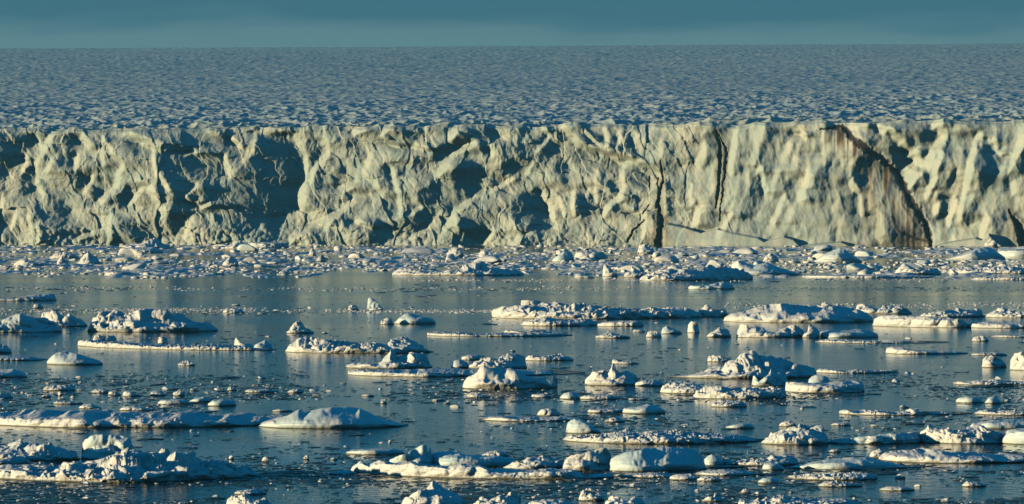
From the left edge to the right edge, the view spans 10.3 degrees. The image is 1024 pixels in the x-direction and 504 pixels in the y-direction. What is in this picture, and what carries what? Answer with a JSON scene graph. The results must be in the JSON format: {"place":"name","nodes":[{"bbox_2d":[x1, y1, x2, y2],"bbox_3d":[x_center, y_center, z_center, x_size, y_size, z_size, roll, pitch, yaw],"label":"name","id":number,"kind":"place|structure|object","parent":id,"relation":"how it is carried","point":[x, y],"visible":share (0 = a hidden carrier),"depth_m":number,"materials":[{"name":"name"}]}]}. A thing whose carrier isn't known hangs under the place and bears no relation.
{"place":"outdoors","nodes":[
{"label":"outdoors","id":0,"kind":"place"},
{"bbox_2d":[0,245,1023,503],"bbox_3d":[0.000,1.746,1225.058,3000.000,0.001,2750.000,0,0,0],"label":"water","id":1,"kind":"structure","parent":0,"point":[436,419],"depth_m":424.09,"materials":[{"name":"blue liquid"}]},
{"bbox_2d":[0,369,26,377],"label":"ice floe","id":2,"kind":"object","parent":1,"relation":"on","point":[7,373],"visible":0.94,"depth_m":394.69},
{"bbox_2d":[0,456,30,464],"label":"ice floe","id":3,"kind":"object","parent":1,"relation":"on","point":[15,460],"visible":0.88,"depth_m":263.40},
{"bbox_2d":[0,355,47,360],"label":"ice floe","id":4,"kind":"object","parent":1,"relation":"on","point":[14,358],"visible":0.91,"depth_m":437.27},
{"bbox_2d":[0,294,56,300],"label":"ice floe","id":5,"kind":"object","parent":1,"relation":"on","point":[43,297],"visible":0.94,"depth_m":707.80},
{"bbox_2d":[0,314,61,332],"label":"ice floe","id":6,"kind":"object","parent":1,"relation":"on","point":[19,323],"visible":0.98,"depth_m":534.06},
{"bbox_2d":[0,439,80,460],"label":"ice floe","id":7,"kind":"object","parent":1,"relation":"on","point":[49,451],"visible":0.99,"depth_m":266.76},
{"bbox_2d":[43,384,74,390],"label":"ice floe","id":8,"kind":"object","parent":1,"relation":"on","point":[68,387],"visible":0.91,"depth_m":367.08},
{"bbox_2d":[41,310,87,326],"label":"ice block","id":9,"kind":"object","parent":1,"relation":"on","point":[69,320],"depth_m":559.85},
{"bbox_2d":[47,351,102,364],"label":"ice floe","id":10,"kind":"object","parent":1,"relation":"on","point":[65,358],"visible":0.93,"depth_m":425.79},
{"bbox_2d":[78,252,100,263],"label":"ice block","id":11,"kind":"object","parent":1,"relation":"on","point":[88,258],"depth_m":1137.28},
{"bbox_2d":[81,434,133,459],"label":"ice block","id":12,"kind":"object","parent":1,"relation":"on","point":[96,447],"depth_m":268.06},
{"bbox_2d":[0,447,262,482],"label":"ice floe","id":13,"kind":"object","parent":1,"relation":"on","point":[127,465],"visible":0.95,"depth_m":247.90,"materials":[{"name":"ice"}]},
{"bbox_2d":[0,408,283,427],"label":"ice floe","id":14,"kind":"object","parent":1,"relation":"on","point":[96,418],"visible":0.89,"depth_m":308.12,"materials":[{"name":"ice"}]},
{"bbox_2d":[128,247,163,252],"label":"ice floe","id":15,"kind":"object","parent":1,"relation":"on","point":[147,249],"visible":0.65,"depth_m":1404.56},
{"bbox_2d":[125,238,171,248],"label":"ice floe","id":16,"kind":"object","parent":1,"relation":"on","point":[156,243],"visible":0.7,"depth_m":1506.12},
{"bbox_2d":[87,308,217,331],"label":"ice floe","id":17,"kind":"object","parent":1,"relation":"on","point":[146,320],"visible":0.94,"depth_m":536.27,"materials":[{"name":"ice"}]},
{"bbox_2d":[157,399,191,403],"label":"ice floe","id":18,"kind":"object","parent":1,"relation":"on","point":[175,401],"visible":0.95,"depth_m":341.71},
{"bbox_2d":[77,340,275,349],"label":"ice floe","id":19,"kind":"object","parent":1,"relation":"on","point":[123,345],"visible":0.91,"depth_m":472.52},
{"bbox_2d":[208,399,235,405],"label":"ice floe","id":20,"kind":"object","parent":1,"relation":"on","point":[225,402],"visible":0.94,"depth_m":338.72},
{"bbox_2d":[226,493,271,503],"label":"ice floe","id":21,"kind":"object","parent":1,"relation":"on","point":[244,498],"visible":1,"depth_m":225.50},
{"bbox_2d":[234,489,266,494],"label":"ice floe","id":22,"kind":"object","parent":1,"relation":"on","point":[252,492],"visible":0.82,"depth_m":235.54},
{"bbox_2d":[249,242,288,247],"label":"ice floe","id":23,"kind":"object","parent":1,"relation":"on","point":[269,244],"visible":0.87,"depth_m":1579.68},
{"bbox_2d":[286,320,313,332],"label":"ice block","id":24,"kind":"object","parent":1,"relation":"on","point":[297,327],"depth_m":530.37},
{"bbox_2d":[258,407,406,428],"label":"ice floe","id":25,"kind":"object","parent":1,"relation":"on","point":[338,418],"visible":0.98,"depth_m":305.38,"materials":[{"name":"ice"}]},
{"bbox_2d":[285,335,433,352],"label":"ice floe","id":26,"kind":"object","parent":1,"relation":"on","point":[399,344],"visible":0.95,"depth_m":460.81,"materials":[{"name":"ice"}]},
{"bbox_2d":[346,448,403,454],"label":"ice floe","id":27,"kind":"object","parent":1,"relation":"on","point":[382,451],"visible":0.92,"depth_m":273.15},
{"bbox_2d":[367,297,382,310],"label":"ice block","id":28,"kind":"object","parent":1,"relation":"on","point":[373,305],"depth_m":643.77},
{"bbox_2d":[346,349,432,368],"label":"ice floe","id":29,"kind":"object","parent":1,"relation":"on","point":[393,360],"visible":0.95,"depth_m":416.83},
{"bbox_2d":[389,445,432,464],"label":"ice block","id":30,"kind":"object","parent":1,"relation":"on","point":[421,454],"depth_m":260.35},
{"bbox_2d":[394,313,435,323],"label":"ice floe","id":31,"kind":"object","parent":1,"relation":"on","point":[409,318],"visible":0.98,"depth_m":570.95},
{"bbox_2d":[402,247,434,252],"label":"ice chunk","id":32,"kind":"object","parent":1,"relation":"on","point":[419,250],"visible":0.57,"depth_m":1408.24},
{"bbox_2d":[402,480,465,503],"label":"ice block","id":33,"kind":"object","parent":1,"relation":"on","point":[433,492],"depth_m":223.17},
{"bbox_2d":[392,262,523,275],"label":"ice floe","id":34,"kind":"object","parent":1,"relation":"on","point":[474,269],"visible":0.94,"depth_m":959.02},
{"bbox_2d":[348,368,584,376],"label":"ice floe","id":35,"kind":"object","parent":1,"relation":"on","point":[443,372],"visible":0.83,"depth_m":399.36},
{"bbox_2d":[432,450,514,466],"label":"ice floe","id":36,"kind":"object","parent":1,"relation":"on","point":[447,458],"visible":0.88,"depth_m":260.50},
{"bbox_2d":[351,460,613,478],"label":"ice floe","id":37,"kind":"object","parent":1,"relation":"on","point":[415,469],"visible":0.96,"depth_m":249.90,"materials":[{"name":"ice"}]},
{"bbox_2d":[473,492,520,503],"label":"ice block","id":38,"kind":"object","parent":1,"relation":"on","point":[511,498],"depth_m":222.96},
{"bbox_2d":[469,353,526,368],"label":"ice floe","id":39,"kind":"object","parent":1,"relation":"on","point":[507,360],"visible":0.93,"depth_m":416.57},
{"bbox_2d":[427,331,571,336],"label":"ice floe","id":40,"kind":"object","parent":1,"relation":"on","point":[458,334],"visible":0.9,"depth_m":518.50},
{"bbox_2d":[462,365,556,388],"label":"ice floe","id":41,"kind":"object","parent":1,"relation":"on","point":[496,377],"visible":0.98,"depth_m":370.14,"materials":[{"name":"ice"}]},
{"bbox_2d":[0,278,1023,503],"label":"slush ice","id":42,"kind":"structure","parent":1,"relation":"on","point":[313,479],"depth_m":268.57,"materials":[{"name":"ice"}]},
{"bbox_2d":[0,243,1023,279],"bbox_3d":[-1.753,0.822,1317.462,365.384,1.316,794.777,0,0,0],"label":"brash ice","id":43,"kind":"structure","parent":1,"relation":"on","point":[824,266],"depth_m":1188.52,"materials":[{"name":"ice"}]},
{"bbox_2d":[1,277,1023,328],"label":"brash ice","id":44,"kind":"structure","parent":1,"relation":"on","point":[340,310],"depth_m":673.63,"materials":[{"name":"ice"}]},
{"bbox_2d":[503,455,562,469],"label":"ice floe","id":45,"kind":"object","parent":1,"relation":"on","point":[536,462],"visible":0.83,"depth_m":257.99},
{"bbox_2d":[478,416,592,421],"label":"ice floe","id":46,"kind":"object","parent":1,"relation":"on","point":[525,418],"visible":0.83,"depth_m":315.76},
{"bbox_2d":[537,408,559,415],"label":"ice block","id":47,"kind":"object","parent":1,"relation":"on","point":[548,412],"depth_m":322.93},
{"bbox_2d":[525,353,572,360],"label":"ice floe","id":48,"kind":"object","parent":1,"relation":"on","point":[558,357],"visible":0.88,"depth_m":436.97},
{"bbox_2d":[525,499,573,503],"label":"ice floe","id":49,"kind":"object","parent":1,"relation":"on","point":[551,501],"visible":1,"depth_m":222.98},
{"bbox_2d":[521,317,596,325],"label":"ice floe","id":50,"kind":"object","parent":1,"relation":"on","point":[547,321],"visible":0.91,"depth_m":561.91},
{"bbox_2d":[552,251,574,261],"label":"ice mound","id":51,"kind":"object","parent":1,"relation":"on","point":[568,256],"visible":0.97,"depth_m":1192.95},
{"bbox_2d":[566,419,600,433],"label":"ice mound","id":52,"kind":"object","parent":1,"relation":"on","point":[577,426],"visible":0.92,"depth_m":298.07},
{"bbox_2d":[563,447,611,470],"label":"ice block","id":53,"kind":"object","parent":1,"relation":"on","point":[598,459],"depth_m":256.39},
{"bbox_2d":[578,488,604,500],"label":"ice block","id":54,"kind":"object","parent":1,"relation":"on","point":[589,494],"depth_m":230.57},
{"bbox_2d":[575,250,607,258],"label":"ice floe","id":55,"kind":"object","parent":1,"relation":"on","point":[584,254],"visible":0.82,"depth_m":1244.10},
{"bbox_2d":[492,301,701,318],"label":"ice floe","id":56,"kind":"object","parent":1,"relation":"on","point":[556,310],"visible":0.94,"depth_m":598.21,"materials":[{"name":"ice"}]},
{"bbox_2d":[579,394,619,399],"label":"ice floe","id":57,"kind":"object","parent":1,"relation":"on","point":[603,396],"visible":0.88,"depth_m":350.42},
{"bbox_2d":[587,408,622,412],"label":"ice floe","id":58,"kind":"object","parent":1,"relation":"on","point":[604,410],"visible":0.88,"depth_m":327.73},
{"bbox_2d":[585,363,638,385],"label":"ice block","id":59,"kind":"object","parent":1,"relation":"on","point":[611,377],"depth_m":377.43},
{"bbox_2d":[597,320,643,326],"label":"ice floe","id":60,"kind":"object","parent":1,"relation":"on","point":[630,323],"visible":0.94,"depth_m":559.30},
{"bbox_2d":[605,496,644,503],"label":"ice block","id":61,"kind":"object","parent":1,"relation":"on","point":[619,500],"depth_m":224.67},
{"bbox_2d":[623,266,647,277],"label":"ice block","id":62,"kind":"object","parent":1,"relation":"on","point":[634,273],"depth_m":932.66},
{"bbox_2d":[622,404,665,413],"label":"ice floe","id":63,"kind":"object","parent":1,"relation":"on","point":[649,409],"visible":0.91,"depth_m":326.66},
{"bbox_2d":[637,244,654,253],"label":"ice block","id":64,"kind":"object","parent":1,"relation":"on","point":[645,249],"depth_m":1387.17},
{"bbox_2d":[635,379,664,385],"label":"ice floe","id":65,"kind":"object","parent":1,"relation":"on","point":[651,382],"visible":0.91,"depth_m":375.96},
{"bbox_2d":[617,472,695,477],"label":"ice floe","id":66,"kind":"object","parent":1,"relation":"on","point":[649,475],"visible":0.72,"depth_m":250.31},
{"bbox_2d":[607,447,706,471],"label":"ice floe","id":67,"kind":"object","parent":1,"relation":"on","point":[657,459],"visible":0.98,"depth_m":256.12,"materials":[{"name":"ice"}]},
{"bbox_2d":[562,429,764,443],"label":"ice floe","id":68,"kind":"object","parent":1,"relation":"on","point":[675,436],"visible":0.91,"depth_m":286.31,"materials":[{"name":"ice"}]},
{"bbox_2d":[654,255,679,261],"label":"ice chunk","id":69,"kind":"object","parent":1,"relation":"on","point":[669,258],"visible":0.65,"depth_m":1181.57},
{"bbox_2d":[660,382,704,393],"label":"ice floe","id":70,"kind":"object","parent":1,"relation":"on","point":[682,387],"visible":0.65,"depth_m":361.53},
{"bbox_2d":[670,474,697,479],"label":"ice floe","id":71,"kind":"object","parent":1,"relation":"on","point":[684,477],"visible":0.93,"depth_m":247.86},
{"bbox_2d":[639,264,752,280],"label":"ice floe","id":72,"kind":"object","parent":1,"relation":"on","point":[709,272],"visible":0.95,"depth_m":897.52,"materials":[{"name":"ice"}]},
{"bbox_2d":[688,282,734,289],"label":"ice floe","id":73,"kind":"object","parent":1,"relation":"on","point":[720,285],"visible":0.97,"depth_m":803.29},
{"bbox_2d":[698,304,728,316],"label":"ice block","id":74,"kind":"object","parent":1,"relation":"on","point":[707,310],"depth_m":606.46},
{"bbox_2d":[704,454,724,465],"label":"ice mound","id":75,"kind":"object","parent":1,"relation":"on","point":[711,460],"visible":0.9,"depth_m":261.62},
{"bbox_2d":[707,327,730,336],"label":"ice block","id":76,"kind":"object","parent":1,"relation":"on","point":[720,332],"depth_m":514.31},
{"bbox_2d":[694,469,753,475],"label":"ice floe","id":77,"kind":"object","parent":1,"relation":"on","point":[724,472],"visible":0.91,"depth_m":251.89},
{"bbox_2d":[711,399,746,406],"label":"ice floe","id":78,"kind":"object","parent":1,"relation":"on","point":[730,403],"visible":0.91,"depth_m":337.22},
{"bbox_2d":[693,385,785,398],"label":"ice floe","id":79,"kind":"object","parent":1,"relation":"on","point":[719,392],"visible":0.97,"depth_m":351.64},
{"bbox_2d":[668,350,816,378],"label":"ice floe","id":80,"kind":"object","parent":1,"relation":"on","point":[750,364],"visible":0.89,"depth_m":393.69,"materials":[{"name":"ice"}]},
{"bbox_2d":[731,260,800,275],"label":"ice floe","id":81,"kind":"object","parent":1,"relation":"on","point":[762,269],"visible":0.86,"depth_m":960.38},
{"bbox_2d":[733,455,798,465],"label":"ice floe","id":82,"kind":"object","parent":1,"relation":"on","point":[784,460],"visible":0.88,"depth_m":262.02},
{"bbox_2d":[751,369,786,385],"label":"ice block","id":83,"kind":"object","parent":1,"relation":"on","point":[771,378],"depth_m":376.37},
{"bbox_2d":[736,324,803,337],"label":"ice floe","id":84,"kind":"object","parent":1,"relation":"on","point":[789,331],"visible":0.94,"depth_m":513.50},
{"bbox_2d":[761,424,828,444],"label":"ice floe","id":85,"kind":"object","parent":1,"relation":"on","point":[801,434],"visible":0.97,"depth_m":284.59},
{"bbox_2d":[723,303,872,322],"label":"ice floe","id":86,"kind":"object","parent":1,"relation":"on","point":[781,313],"visible":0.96,"depth_m":578.74,"materials":[{"name":"ice"}]},
{"bbox_2d":[738,495,861,503],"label":"ice floe","id":87,"kind":"object","parent":1,"relation":"on","point":[780,499],"visible":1,"depth_m":224.02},
{"bbox_2d":[802,324,819,337],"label":"ice block","id":88,"kind":"object","parent":1,"relation":"on","point":[813,332],"depth_m":511.89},
{"bbox_2d":[808,375,829,382],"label":"ice mound","id":89,"kind":"object","parent":1,"relation":"on","point":[818,379],"visible":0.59,"depth_m":376.08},
{"bbox_2d":[785,380,863,392],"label":"ice floe","id":90,"kind":"object","parent":1,"relation":"on","point":[841,386],"visible":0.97,"depth_m":362.95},
{"bbox_2d":[784,472,876,479],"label":"ice floe","id":91,"kind":"object","parent":1,"relation":"on","point":[844,476],"visible":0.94,"depth_m":248.05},
{"bbox_2d":[814,248,861,262],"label":"ice floe","id":92,"kind":"object","parent":1,"relation":"on","point":[839,255],"visible":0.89,"depth_m":1171.70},
{"bbox_2d":[818,480,861,486],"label":"ice floe","id":93,"kind":"object","parent":1,"relation":"on","point":[836,483],"visible":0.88,"depth_m":241.86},
{"bbox_2d":[790,457,905,469],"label":"ice floe","id":94,"kind":"object","parent":1,"relation":"on","point":[855,463],"visible":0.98,"depth_m":257.68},
{"bbox_2d":[820,329,877,337],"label":"ice floe","id":95,"kind":"object","parent":1,"relation":"on","point":[858,333],"visible":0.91,"depth_m":512.44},
{"bbox_2d":[816,369,897,373],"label":"ice floe","id":96,"kind":"object","parent":1,"relation":"on","point":[850,371],"visible":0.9,"depth_m":404.92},
{"bbox_2d":[802,274,932,277],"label":"ice floe","id":97,"kind":"object","parent":1,"relation":"on","point":[858,276],"visible":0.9,"depth_m":926.95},
{"bbox_2d":[829,432,920,443],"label":"ice floe","id":98,"kind":"object","parent":1,"relation":"on","point":[900,438],"visible":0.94,"depth_m":285.30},
{"bbox_2d":[815,339,946,342],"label":"ice floe","id":99,"kind":"object","parent":1,"relation":"on","point":[852,341],"visible":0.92,"depth_m":493.64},
{"bbox_2d":[856,304,911,313],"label":"ice floe","id":100,"kind":"object","parent":1,"relation":"on","point":[885,309],"visible":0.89,"depth_m":624.00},
{"bbox_2d":[838,409,971,415],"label":"ice floe","id":101,"kind":"object","parent":1,"relation":"on","point":[906,412],"visible":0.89,"depth_m":325.02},
{"bbox_2d":[895,263,940,274],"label":"ice floe","id":102,"kind":"object","parent":1,"relation":"on","point":[904,267],"visible":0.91,"depth_m":973.05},
{"bbox_2d":[872,315,967,327],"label":"ice floe","id":103,"kind":"object","parent":1,"relation":"on","point":[910,321],"visible":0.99,"depth_m":555.67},
{"bbox_2d":[886,347,966,353],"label":"ice floe","id":104,"kind":"object","parent":1,"relation":"on","point":[895,350],"visible":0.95,"depth_m":456.47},
{"bbox_2d":[878,448,1023,463],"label":"ice floe","id":105,"kind":"object","parent":1,"relation":"on","point":[921,455],"visible":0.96,"depth_m":265.04,"materials":[{"name":"ice"}]},
{"bbox_2d":[919,308,983,317],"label":"ice floe","id":106,"kind":"object","parent":1,"relation":"on","point":[961,313],"visible":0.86,"depth_m":604.61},
{"bbox_2d":[920,423,1002,443],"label":"ice floe","id":107,"kind":"object","parent":1,"relation":"on","point":[974,433],"visible":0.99,"depth_m":285.74,"materials":[{"name":"ice"}]},
{"bbox_2d":[955,396,983,402],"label":"ice floe","id":108,"kind":"object","parent":1,"relation":"on","point":[967,399],"visible":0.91,"depth_m":344.23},
{"bbox_2d":[949,247,1005,259],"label":"ice floe","id":109,"kind":"object","parent":1,"relation":"on","point":[984,253],"visible":0.94,"depth_m":1226.10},
{"bbox_2d":[947,266,1023,273],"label":"ice floe","id":110,"kind":"object","parent":1,"relation":"on","point":[1007,270],"visible":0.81,"depth_m":986.94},
{"bbox_2d":[953,379,1023,384],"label":"ice floe","id":111,"kind":"object","parent":1,"relation":"on","point":[991,382],"visible":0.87,"depth_m":378.63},
{"bbox_2d":[982,355,1005,367],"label":"ice block","id":112,"kind":"object","parent":1,"relation":"on","point":[991,361],"depth_m":418.83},
{"bbox_2d":[967,322,1023,327],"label":"ice floe","id":113,"kind":"object","parent":1,"relation":"on","point":[996,325],"visible":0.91,"depth_m":551.96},
{"bbox_2d":[971,276,1023,279],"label":"ice floe","id":114,"kind":"object","parent":1,"relation":"on","point":[997,278],"visible":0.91,"depth_m":901.83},
{"bbox_2d":[972,410,1023,414],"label":"ice floe","id":115,"kind":"object","parent":1,"relation":"on","point":[993,412],"visible":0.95,"depth_m":324.55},
{"bbox_2d":[977,419,1023,428],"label":"ice floe","id":116,"kind":"object","parent":1,"relation":"on","point":[1005,424],"visible":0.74,"depth_m":304.28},
{"bbox_2d":[984,307,1023,317],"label":"ice floe","id":117,"kind":"object","parent":1,"relation":"on","point":[1002,312],"visible":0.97,"depth_m":602.97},
{"bbox_2d":[997,248,1023,258],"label":"ice floe","id":118,"kind":"object","parent":1,"relation":"on","point":[1010,253],"visible":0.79,"depth_m":1254.58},
{"bbox_2d":[1000,428,1023,444],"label":"ice floe","id":119,"kind":"object","parent":1,"relation":"on","point":[1013,436],"visible":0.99,"depth_m":284.93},
{"bbox_2d":[1010,351,1023,369],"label":"ice block","id":120,"kind":"object","parent":1,"relation":"on","point":[1017,361],"depth_m":412.08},
{"bbox_2d":[0,112,1023,245],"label":"glacier cliff","id":121,"kind":"structure","parent":0,"point":[867,180],"depth_m":1674.72,"materials":[{"name":"ice"}]},
{"bbox_2d":[0,43,1023,127],"bbox_3d":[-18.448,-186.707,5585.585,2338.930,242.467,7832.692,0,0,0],"label":"snowfield","id":122,"kind":"structure","parent":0,"point":[101,87],"depth_m":2605.10,"materials":[{"name":"snow"}]},
{"bbox_2d":[0,0,1023,48],"label":"sky","id":123,"kind":"structure","parent":0,"point":[58,24],"materials":[{"name":"blue"}]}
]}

